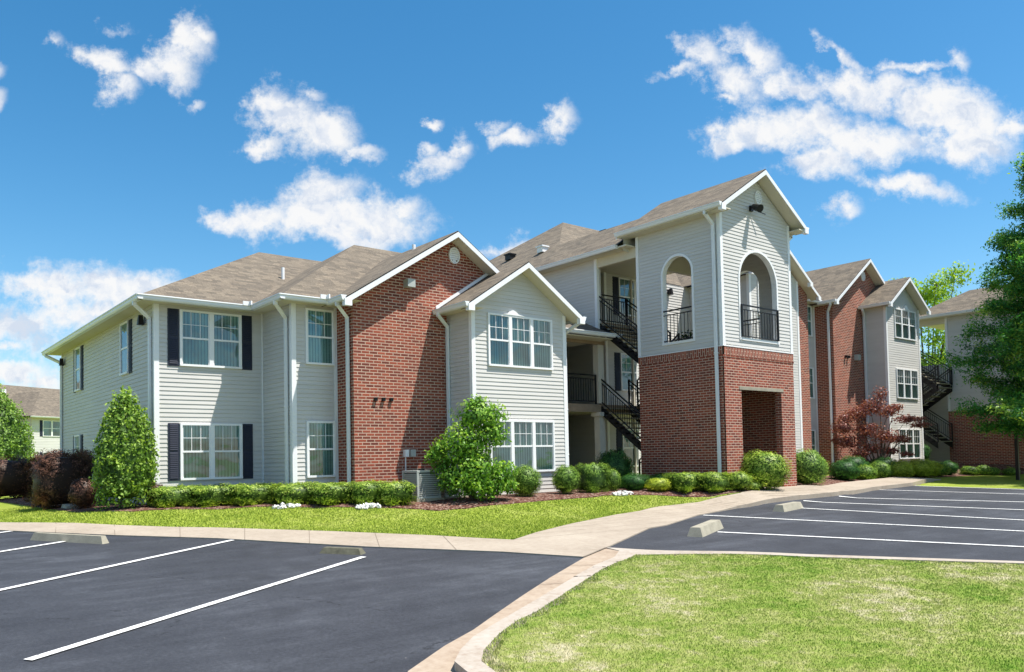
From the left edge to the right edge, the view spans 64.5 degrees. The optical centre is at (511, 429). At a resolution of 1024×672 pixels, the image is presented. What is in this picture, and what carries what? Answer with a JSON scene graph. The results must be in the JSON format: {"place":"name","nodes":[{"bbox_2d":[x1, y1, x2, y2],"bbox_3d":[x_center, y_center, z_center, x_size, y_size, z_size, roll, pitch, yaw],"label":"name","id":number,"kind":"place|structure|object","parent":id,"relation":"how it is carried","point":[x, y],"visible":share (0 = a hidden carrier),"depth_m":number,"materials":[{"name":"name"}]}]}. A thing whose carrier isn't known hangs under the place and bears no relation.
{"place":"outdoors","nodes":[
{"label":"outdoors","id":0,"kind":"place"},
{"bbox_2d":[0,477,940,557],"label":"sidewalk","id":1,"kind":"structure","parent":0,"point":[575,543],"depth_m":15.48,"materials":[{"name":"concrete"}]},
{"bbox_2d":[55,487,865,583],"bbox_3d":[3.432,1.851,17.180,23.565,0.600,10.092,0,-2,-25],"label":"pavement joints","id":2,"kind":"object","parent":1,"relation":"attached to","point":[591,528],"visible":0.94,"depth_m":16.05,"materials":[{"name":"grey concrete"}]},
{"bbox_2d":[0,465,1023,671],"bbox_3d":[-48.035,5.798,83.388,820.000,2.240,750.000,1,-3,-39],"label":"ground","id":3,"kind":"structure","parent":0,"point":[999,481],"depth_m":8.25,"materials":[{"name":"green plant"}]},
{"bbox_2d":[0,383,39,460],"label":"holly shrub","id":4,"kind":"object","parent":3,"relation":"on","point":[14,435],"visible":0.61,"depth_m":34.72,"materials":[{"name":"green plant"}]},
{"bbox_2d":[0,385,59,455],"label":"house","id":5,"kind":"structure","parent":3,"relation":"on","point":[40,407],"depth_m":72.19,"materials":[{"name":"plastic"}]},
{"bbox_2d":[43,420,59,436],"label":"window","id":6,"kind":"structure","parent":5,"relation":"in","point":[50,428],"depth_m":71.74,"materials":[{"name":"clear glass"}]},
{"bbox_2d":[0,531,582,671],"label":"parking lot","id":7,"kind":"structure","parent":3,"relation":"on","point":[387,610],"depth_m":9.20,"materials":[{"name":"grey asphalt"}]},
{"bbox_2d":[30,532,108,543],"bbox_3d":[-7.763,1.906,14.232,1.612,0.188,0.160,-2,-2,18],"label":"wheel stop","id":8,"kind":"object","parent":7,"relation":"on","point":[72,538],"visible":1,"depth_m":14.15,"materials":[{"name":"concrete"}]},
{"bbox_2d":[320,546,365,554],"bbox_3d":[-2.697,1.932,12.930,0.720,0.119,0.220,-2,-2,13],"label":"wheel stop","id":9,"kind":"object","parent":7,"relation":"on","point":[344,550],"visible":1,"depth_m":12.85,"materials":[{"name":"concrete"}]},
{"bbox_2d":[0,491,744,539],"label":"grass","id":10,"kind":"structure","parent":3,"relation":"on","point":[13,514],"depth_m":17.39,"materials":[{"name":"green plant"}]},
{"bbox_2d":[0,488,749,512],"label":"mulch bed","id":11,"kind":"object","parent":3,"relation":"on","point":[449,504],"visible":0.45,"depth_m":19.21,"materials":[{"name":"brown wood"}]},
{"bbox_2d":[0,452,35,499],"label":"purple shrub","id":12,"kind":"object","parent":11,"relation":"on","point":[14,480],"visible":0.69,"depth_m":26.56,"materials":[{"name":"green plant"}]},
{"bbox_2d":[21,448,97,510],"bbox_3d":[-11.334,1.278,20.463,1.683,1.651,1.657,1,-3,-39],"label":"purple shrub","id":13,"kind":"object","parent":11,"relation":"on","point":[53,477],"visible":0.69,"depth_m":19.92,"materials":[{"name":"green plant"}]},
{"bbox_2d":[61,504,78,508],"bbox_3d":[-10.608,1.842,19.504,0.300,0.090,0.600,1,-3,-39],"label":"splash block","id":14,"kind":"object","parent":11,"relation":"on","point":[65,506],"depth_m":19.41,"materials":[{"name":"concrete"}]},
{"bbox_2d":[47,448,94,482],"bbox_3d":[-12.391,1.343,22.780,1.482,1.675,1.439,1,-3,-39],"label":"purple shrub","id":15,"kind":"object","parent":11,"relation":"on","point":[59,450],"visible":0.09,"depth_m":22.65,"materials":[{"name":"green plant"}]},
{"bbox_2d":[67,477,98,508],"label":"purple shrub","id":16,"kind":"object","parent":11,"relation":"on","point":[82,496],"visible":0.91,"depth_m":18.92,"materials":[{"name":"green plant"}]},
{"bbox_2d":[88,385,159,509],"bbox_3d":[-8.790,0.466,18.429,1.507,2.971,1.510,1,-3,-39],"label":"holly shrub","id":17,"kind":"object","parent":11,"relation":"on","point":[123,471],"visible":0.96,"depth_m":18.08,"materials":[{"name":"green plant"}]},
{"bbox_2d":[146,483,163,505],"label":"shrub","id":18,"kind":"object","parent":11,"relation":"on","point":[157,485],"visible":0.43,"depth_m":18.55,"materials":[{"name":"green plant"}]},
{"bbox_2d":[145,484,202,507],"bbox_3d":[-7.806,1.561,18.733,1.250,0.588,1.218,1,-3,-39],"label":"hedge shrub","id":19,"kind":"object","parent":11,"relation":"on","point":[171,496],"visible":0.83,"depth_m":18.38,"materials":[{"name":"green plant"}]},
{"bbox_2d":[189,483,238,507],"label":"hedge shrub","id":20,"kind":"object","parent":11,"relation":"on","point":[210,496],"visible":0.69,"depth_m":18.70,"materials":[{"name":"green plant"}]},
{"bbox_2d":[229,481,281,505],"bbox_3d":[-6.070,1.529,19.159,1.280,0.583,1.299,1,-3,-39],"label":"hedge shrub","id":21,"kind":"object","parent":11,"relation":"on","point":[251,494],"visible":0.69,"depth_m":18.70,"materials":[{"name":"green plant"}]},
{"bbox_2d":[272,502,300,508],"bbox_3d":[-5.022,1.701,18.126,0.650,0.174,0.328,1,-3,-39],"label":"rock pile","id":22,"kind":"object","parent":11,"relation":"on","point":[284,506],"visible":1,"depth_m":18.04,"materials":[{"name":"white stone"}]},
{"bbox_2d":[266,481,319,504],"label":"hedge shrub","id":23,"kind":"object","parent":11,"relation":"on","point":[295,492],"visible":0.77,"depth_m":18.40,"materials":[{"name":"green plant"}]},
{"bbox_2d":[304,481,354,506],"bbox_3d":[-4.147,1.486,18.688,1.290,0.602,1.314,1,-3,-39],"label":"hedge shrub","id":24,"kind":"object","parent":11,"relation":"on","point":[326,493],"visible":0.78,"depth_m":18.29,"materials":[{"name":"green plant"}]},
{"bbox_2d":[345,479,389,504],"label":"hedge shrub","id":25,"kind":"object","parent":11,"relation":"on","point":[367,491],"visible":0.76,"depth_m":18.30,"materials":[{"name":"green plant"}]},
{"bbox_2d":[355,502,380,509],"bbox_3d":[-3.209,1.703,18.078,0.592,0.164,0.365,1,-3,-39],"label":"rock pile","id":26,"kind":"object","parent":11,"relation":"on","point":[366,506],"visible":0.99,"depth_m":17.99,"materials":[{"name":"white stone"}]},
{"bbox_2d":[375,480,418,505],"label":"hedge shrub","id":27,"kind":"object","parent":11,"relation":"on","point":[394,493],"visible":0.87,"depth_m":18.41,"materials":[{"name":"green plant"}]},
{"bbox_2d":[402,468,443,501],"bbox_3d":[-2.192,1.348,19.686,0.780,0.800,0.780,1,-3,-39],"label":"ac condenser","id":28,"kind":"object","parent":11,"relation":"on","point":[423,480],"visible":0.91,"depth_m":19.43,"materials":[{"name":"metal"}]},
{"bbox_2d":[441,474,468,498],"bbox_3d":[-1.581,1.403,20.312,0.780,0.700,0.780,1,-3,-39],"label":"ac condenser","id":29,"kind":"object","parent":11,"relation":"on","point":[444,495],"visible":0.05,"depth_m":19.94,"materials":[{"name":"metal"}]},
{"bbox_2d":[423,394,519,501],"bbox_3d":[-0.962,0.455,19.455,1.574,2.627,2.136,3,-5,-63],"label":"young tree","id":30,"kind":"object","parent":11,"relation":"on","point":[464,451],"visible":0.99,"depth_m":19.24,"materials":[{"name":"green plant"}]},
{"bbox_2d":[511,464,542,496],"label":"boxwood shrub","id":31,"kind":"object","parent":11,"relation":"on","point":[527,479],"visible":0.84,"depth_m":20.11,"materials":[{"name":"green plant"}]},
{"bbox_2d":[551,465,580,493],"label":"boxwood shrub","id":32,"kind":"object","parent":11,"relation":"on","point":[564,480],"visible":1,"depth_m":21.06,"materials":[{"name":"green plant"}]},
{"bbox_2d":[575,462,610,492],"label":"boxwood shrub","id":33,"kind":"object","parent":11,"relation":"on","point":[592,477],"visible":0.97,"depth_m":21.65,"materials":[{"name":"green plant"}]},
{"bbox_2d":[606,469,620,490],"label":"boxwood shrub","id":34,"kind":"object","parent":11,"relation":"on","point":[614,479],"visible":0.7,"depth_m":22.04,"materials":[{"name":"green plant"}]},
{"bbox_2d":[593,447,635,487],"bbox_3d":[3.019,1.213,24.370,1.367,1.342,1.337,1,-3,-39],"label":"camellia shrub","id":35,"kind":"object","parent":11,"relation":"on","point":[621,465],"visible":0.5,"depth_m":24.00,"materials":[{"name":"green plant"}]},
{"bbox_2d":[611,490,633,495],"bbox_3d":[2.913,1.686,21.365,0.726,0.168,0.431,1,-3,-39],"label":"rock pile","id":36,"kind":"object","parent":11,"relation":"on","point":[624,493],"visible":1,"depth_m":21.30,"materials":[{"name":"white stone"}]},
{"bbox_2d":[620,473,652,490],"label":"shrub","id":37,"kind":"object","parent":11,"relation":"on","point":[631,482],"visible":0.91,"depth_m":22.11,"materials":[{"name":"green plant"}]},
{"bbox_2d":[644,478,671,491],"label":"shrub","id":38,"kind":"object","parent":11,"relation":"on","point":[656,484],"visible":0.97,"depth_m":21.88,"materials":[{"name":"plant"}]},
{"bbox_2d":[648,473,667,480],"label":"shrub","id":39,"kind":"object","parent":11,"relation":"on","point":[656,475],"visible":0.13,"depth_m":23.34,"materials":[{"name":"green plant"}]},
{"bbox_2d":[662,472,705,493],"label":"hedge shrub","id":40,"kind":"object","parent":11,"relation":"on","point":[687,482],"visible":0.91,"depth_m":21.91,"materials":[{"name":"green plant"}]},
{"bbox_2d":[695,471,734,492],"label":"hedge shrub","id":41,"kind":"object","parent":11,"relation":"on","point":[715,481],"visible":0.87,"depth_m":22.01,"materials":[{"name":"green plant"}]},
{"bbox_2d":[727,470,752,490],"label":"hedge shrub","id":42,"kind":"object","parent":11,"relation":"on","point":[742,481],"visible":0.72,"depth_m":22.31,"materials":[{"name":"green plant"}]},
{"bbox_2d":[746,481,761,490],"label":"hedge shrub","id":43,"kind":"object","parent":11,"relation":"on","point":[755,485],"visible":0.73,"depth_m":22.60,"materials":[{"name":"green plant"}]},
{"bbox_2d":[408,548,618,671],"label":"gutter strip","id":44,"kind":"object","parent":3,"relation":"on","point":[443,658],"visible":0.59,"depth_m":8.84,"materials":[{"name":"concrete"}]},
{"bbox_2d":[41,169,1023,503],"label":"apartment building","id":45,"kind":"structure","parent":3,"relation":"on","point":[565,343],"depth_m":23.16,"materials":[{"name":"plastic"}]},
{"bbox_2d":[74,346,80,391],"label":"window","id":46,"kind":"structure","parent":45,"relation":"in","point":[77,351],"depth_m":25.60,"materials":[{"name":"clear glass"}]},
{"bbox_2d":[74,435,80,453],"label":"window","id":47,"kind":"structure","parent":45,"relation":"in","point":[77,438],"depth_m":25.53,"materials":[{"name":"clear glass"}]},
{"bbox_2d":[119,320,128,375],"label":"window","id":48,"kind":"structure","parent":45,"relation":"in","point":[124,327],"depth_m":21.24,"materials":[{"name":"clear glass"}]},
{"bbox_2d":[179,309,241,368],"bbox_3d":[-7.418,-2.210,20.024,1.510,1.370,0.077,1,-3,-39],"label":"window","id":49,"kind":"structure","parent":45,"relation":"in","point":[206,339],"depth_m":19.99,"materials":[{"name":"clear glass"}]},
{"bbox_2d":[180,423,242,479],"bbox_3d":[-7.363,0.538,19.925,1.510,1.370,0.077,1,-3,-39],"label":"window","id":50,"kind":"structure","parent":45,"relation":"in","point":[207,450],"depth_m":19.89,"materials":[{"name":"clear glass"}]},
{"bbox_2d":[305,308,334,365],"bbox_3d":[-4.712,-2.267,19.937,0.770,1.370,0.077,1,-3,-39],"label":"window","id":51,"kind":"structure","parent":45,"relation":"in","point":[319,323],"depth_m":19.94,"materials":[{"name":"clear glass"}]},
{"bbox_2d":[306,421,336,477],"bbox_3d":[-4.658,0.481,19.838,0.770,1.370,0.077,1,-3,-39],"label":"window","id":52,"kind":"structure","parent":45,"relation":"in","point":[320,435],"depth_m":19.84,"materials":[{"name":"clear glass"}]},
{"bbox_2d":[487,312,553,369],"bbox_3d":[0.241,-2.309,21.492,2.210,1.370,0.077,1,-3,-39],"label":"window","id":53,"kind":"structure","parent":45,"relation":"in","point":[513,341],"depth_m":21.47,"materials":[{"name":"clear glass"}]},
{"bbox_2d":[489,420,554,471],"bbox_3d":[0.295,0.439,21.393,2.210,1.370,0.077,1,-3,-39],"label":"window","id":54,"kind":"structure","parent":45,"relation":"in","point":[532,444],"depth_m":21.53,"materials":[{"name":"clear glass"}]},
{"bbox_2d":[618,277,635,316],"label":"window","id":55,"kind":"structure","parent":45,"relation":"in","point":[623,283],"depth_m":29.63,"materials":[{"name":"clear glass"}]},
{"bbox_2d":[620,353,637,391],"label":"window","id":56,"kind":"structure","parent":45,"relation":"in","point":[625,360],"depth_m":29.48,"materials":[{"name":"clear glass"}]},
{"bbox_2d":[622,429,639,466],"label":"window","id":57,"kind":"structure","parent":45,"relation":"in","point":[627,446],"depth_m":29.45,"materials":[{"name":"clear glass"}]},
{"bbox_2d":[757,279,759,314],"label":"window","id":58,"kind":"structure","parent":45,"relation":"in","point":[757,279],"depth_m":30.14,"materials":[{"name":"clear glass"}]},
{"bbox_2d":[807,305,812,336],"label":"window","id":59,"kind":"structure","parent":45,"relation":"in","point":[809,308],"depth_m":35.99,"materials":[{"name":"clear glass"}]},
{"bbox_2d":[809,367,814,398],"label":"window","id":60,"kind":"structure","parent":45,"relation":"in","point":[811,370],"depth_m":35.88,"materials":[{"name":"clear glass"}]},
{"bbox_2d":[811,430,816,455],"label":"window","id":61,"kind":"structure","parent":45,"relation":"in","point":[813,432],"depth_m":35.80,"materials":[{"name":"clear glass"}]},
{"bbox_2d":[894,308,916,340],"bbox_3d":[18.176,-4.840,37.520,2.080,1.370,0.077,1,-3,-39],"label":"window","id":62,"kind":"structure","parent":45,"relation":"in","point":[904,320],"depth_m":37.52,"materials":[{"name":"clear glass"}]},
{"bbox_2d":[896,368,918,399],"bbox_3d":[18.230,-2.092,37.422,2.080,1.370,0.077,1,-3,-39],"label":"window","id":63,"kind":"structure","parent":45,"relation":"in","point":[906,379],"depth_m":37.42,"materials":[{"name":"clear glass"}]},
{"bbox_2d":[898,429,920,458],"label":"window","id":64,"kind":"structure","parent":45,"relation":"in","point":[914,446],"depth_m":37.47,"materials":[{"name":"clear glass"}]},
{"bbox_2d":[454,547,1023,671],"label":"kerb","id":65,"kind":"structure","parent":3,"relation":"on","point":[469,656],"depth_m":9.32,"materials":[{"name":"concrete"}]},
{"bbox_2d":[740,450,793,489],"bbox_3d":[7.252,1.191,23.267,1.555,1.277,1.570,-1,-2,-4],"label":"laurel shrub","id":66,"kind":"object","parent":3,"relation":"on","point":[768,470],"visible":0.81,"depth_m":22.82,"materials":[{"name":"green plant"}]},
{"bbox_2d":[610,486,1023,560],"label":"parking lot","id":67,"kind":"structure","parent":3,"relation":"on","point":[674,537],"depth_m":16.37,"materials":[{"name":"grey asphalt"}]},
{"bbox_2d":[0,486,1023,659],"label":"parking lines","id":68,"kind":"object","parent":67,"relation":"on","point":[147,623],"visible":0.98,"depth_m":11.26,"materials":[{"name":"paint"}]},
{"bbox_2d":[687,520,722,536],"bbox_3d":[3.751,1.908,15.706,0.300,0.212,1.627,-2,-2,28],"label":"wheel stop","id":69,"kind":"object","parent":67,"relation":"on","point":[706,528],"visible":0.9,"depth_m":15.34,"materials":[{"name":"concrete"}]},
{"bbox_2d":[773,502,802,511],"bbox_3d":[6.881,1.926,20.221,0.300,0.186,1.326,-3,-3,39],"label":"wheel stop","id":70,"kind":"object","parent":67,"relation":"on","point":[786,507],"visible":0.9,"depth_m":19.93,"materials":[{"name":"concrete"}]},
{"bbox_2d":[799,464,1023,485],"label":"mulch bed","id":71,"kind":"object","parent":3,"relation":"on","point":[830,480],"visible":0.15,"depth_m":35.97,"materials":[{"name":"brown soil"}]},
{"bbox_2d":[796,448,828,485],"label":"laurel shrub","id":72,"kind":"object","parent":71,"relation":"on","point":[811,467],"visible":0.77,"depth_m":25.72,"materials":[{"name":"green plant"}]},
{"bbox_2d":[827,460,861,480],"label":"border shrub","id":73,"kind":"object","parent":71,"relation":"on","point":[845,470],"visible":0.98,"depth_m":31.41,"materials":[{"name":"green plant"}]},
{"bbox_2d":[838,455,872,466],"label":"border shrub","id":74,"kind":"object","parent":71,"relation":"on","point":[857,460],"visible":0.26,"depth_m":33.14,"materials":[{"name":"green plant"}]},
{"bbox_2d":[856,464,877,479],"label":"border shrub","id":75,"kind":"object","parent":71,"relation":"on","point":[870,472],"visible":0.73,"depth_m":32.10,"materials":[{"name":"green plant"}]},
{"bbox_2d":[824,385,934,462],"bbox_3d":[15.794,0.004,34.714,4.544,3.869,1.727,-1,-2,8],"label":"red maple","id":76,"kind":"object","parent":71,"relation":"on","point":[880,435],"visible":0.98,"depth_m":34.73,"materials":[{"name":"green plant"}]},
{"bbox_2d":[869,460,893,478],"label":"border shrub","id":77,"kind":"object","parent":71,"relation":"on","point":[884,470],"visible":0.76,"depth_m":32.96,"materials":[{"name":"green plant"}]},
{"bbox_2d":[866,456,897,464],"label":"border shrub","id":78,"kind":"object","parent":71,"relation":"on","point":[889,461],"visible":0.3,"depth_m":34.09,"materials":[{"name":"green plant"}]},
{"bbox_2d":[889,459,917,476],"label":"border shrub","id":79,"kind":"object","parent":71,"relation":"on","point":[905,468],"visible":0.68,"depth_m":33.55,"materials":[{"name":"green plant"}]},
{"bbox_2d":[906,457,943,477],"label":"border shrub","id":80,"kind":"object","parent":71,"relation":"on","point":[925,467],"visible":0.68,"depth_m":34.03,"materials":[{"name":"green plant"}]},
{"bbox_2d":[923,445,931,460],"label":"border shrub","id":81,"kind":"object","parent":71,"relation":"on","point":[926,452],"visible":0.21,"depth_m":38.30,"materials":[{"name":"green plant"}]},
{"bbox_2d":[932,461,950,475],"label":"border shrub","id":82,"kind":"object","parent":71,"relation":"on","point":[945,469],"visible":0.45,"depth_m":34.97,"materials":[{"name":"green plant"}]},
{"bbox_2d":[943,460,959,474],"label":"border shrub","id":83,"kind":"object","parent":71,"relation":"on","point":[954,468],"visible":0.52,"depth_m":35.73,"materials":[{"name":"green plant"}]},
{"bbox_2d":[958,466,981,474],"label":"border shrub","id":84,"kind":"object","parent":71,"relation":"on","point":[968,470],"visible":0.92,"depth_m":36.19,"materials":[{"name":"green plant"}]},
{"bbox_2d":[977,465,989,474],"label":"border shrub","id":85,"kind":"object","parent":71,"relation":"on","point":[984,469],"visible":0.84,"depth_m":36.22,"materials":[{"name":"green plant"}]},
{"bbox_2d":[989,467,1000,474],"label":"border shrub","id":86,"kind":"object","parent":71,"relation":"on","point":[995,470],"visible":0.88,"depth_m":36.21,"materials":[{"name":"green plant"}]},
{"bbox_2d":[1002,468,1020,474],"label":"border shrub","id":87,"kind":"object","parent":71,"relation":"on","point":[1009,471],"visible":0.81,"depth_m":36.28,"materials":[{"name":"green plant"}]},
{"bbox_2d":[888,260,974,365],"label":"broadleaf tree","id":88,"kind":"object","parent":3,"relation":"on","point":[934,296],"visible":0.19,"depth_m":63.26,"materials":[{"name":"green plant"}]},
{"bbox_2d":[936,152,1023,441],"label":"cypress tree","id":89,"kind":"object","parent":3,"relation":"on","point":[1001,351],"visible":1,"depth_m":32.85,"materials":[{"name":"green plant"}]},
{"bbox_2d":[1014,432,1020,479],"bbox_3d":[20.685,1.008,33.087,0.695,2.080,0.150,1,-3,-39],"label":"trunk","id":90,"kind":"object","parent":3,"relation":"on","point":[1017,461],"visible":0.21,"depth_m":32.87,"materials":[{"name":"black wood"}]},
{"bbox_2d":[0,0,1023,443],"label":"sky","id":91,"kind":"structure","parent":0,"point":[146,145],"materials":[{"name":"blue"}]},
{"bbox_2d":[678,330,692,339],"bbox_3d":[5.424,-2.689,24.936,0.671,0.752,0.671,1,-3,-39],"label":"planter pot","id":92,"kind":"object","parent":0,"point":[690,335],"visible":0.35,"depth_m":24.87,"materials":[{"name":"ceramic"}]}
]}

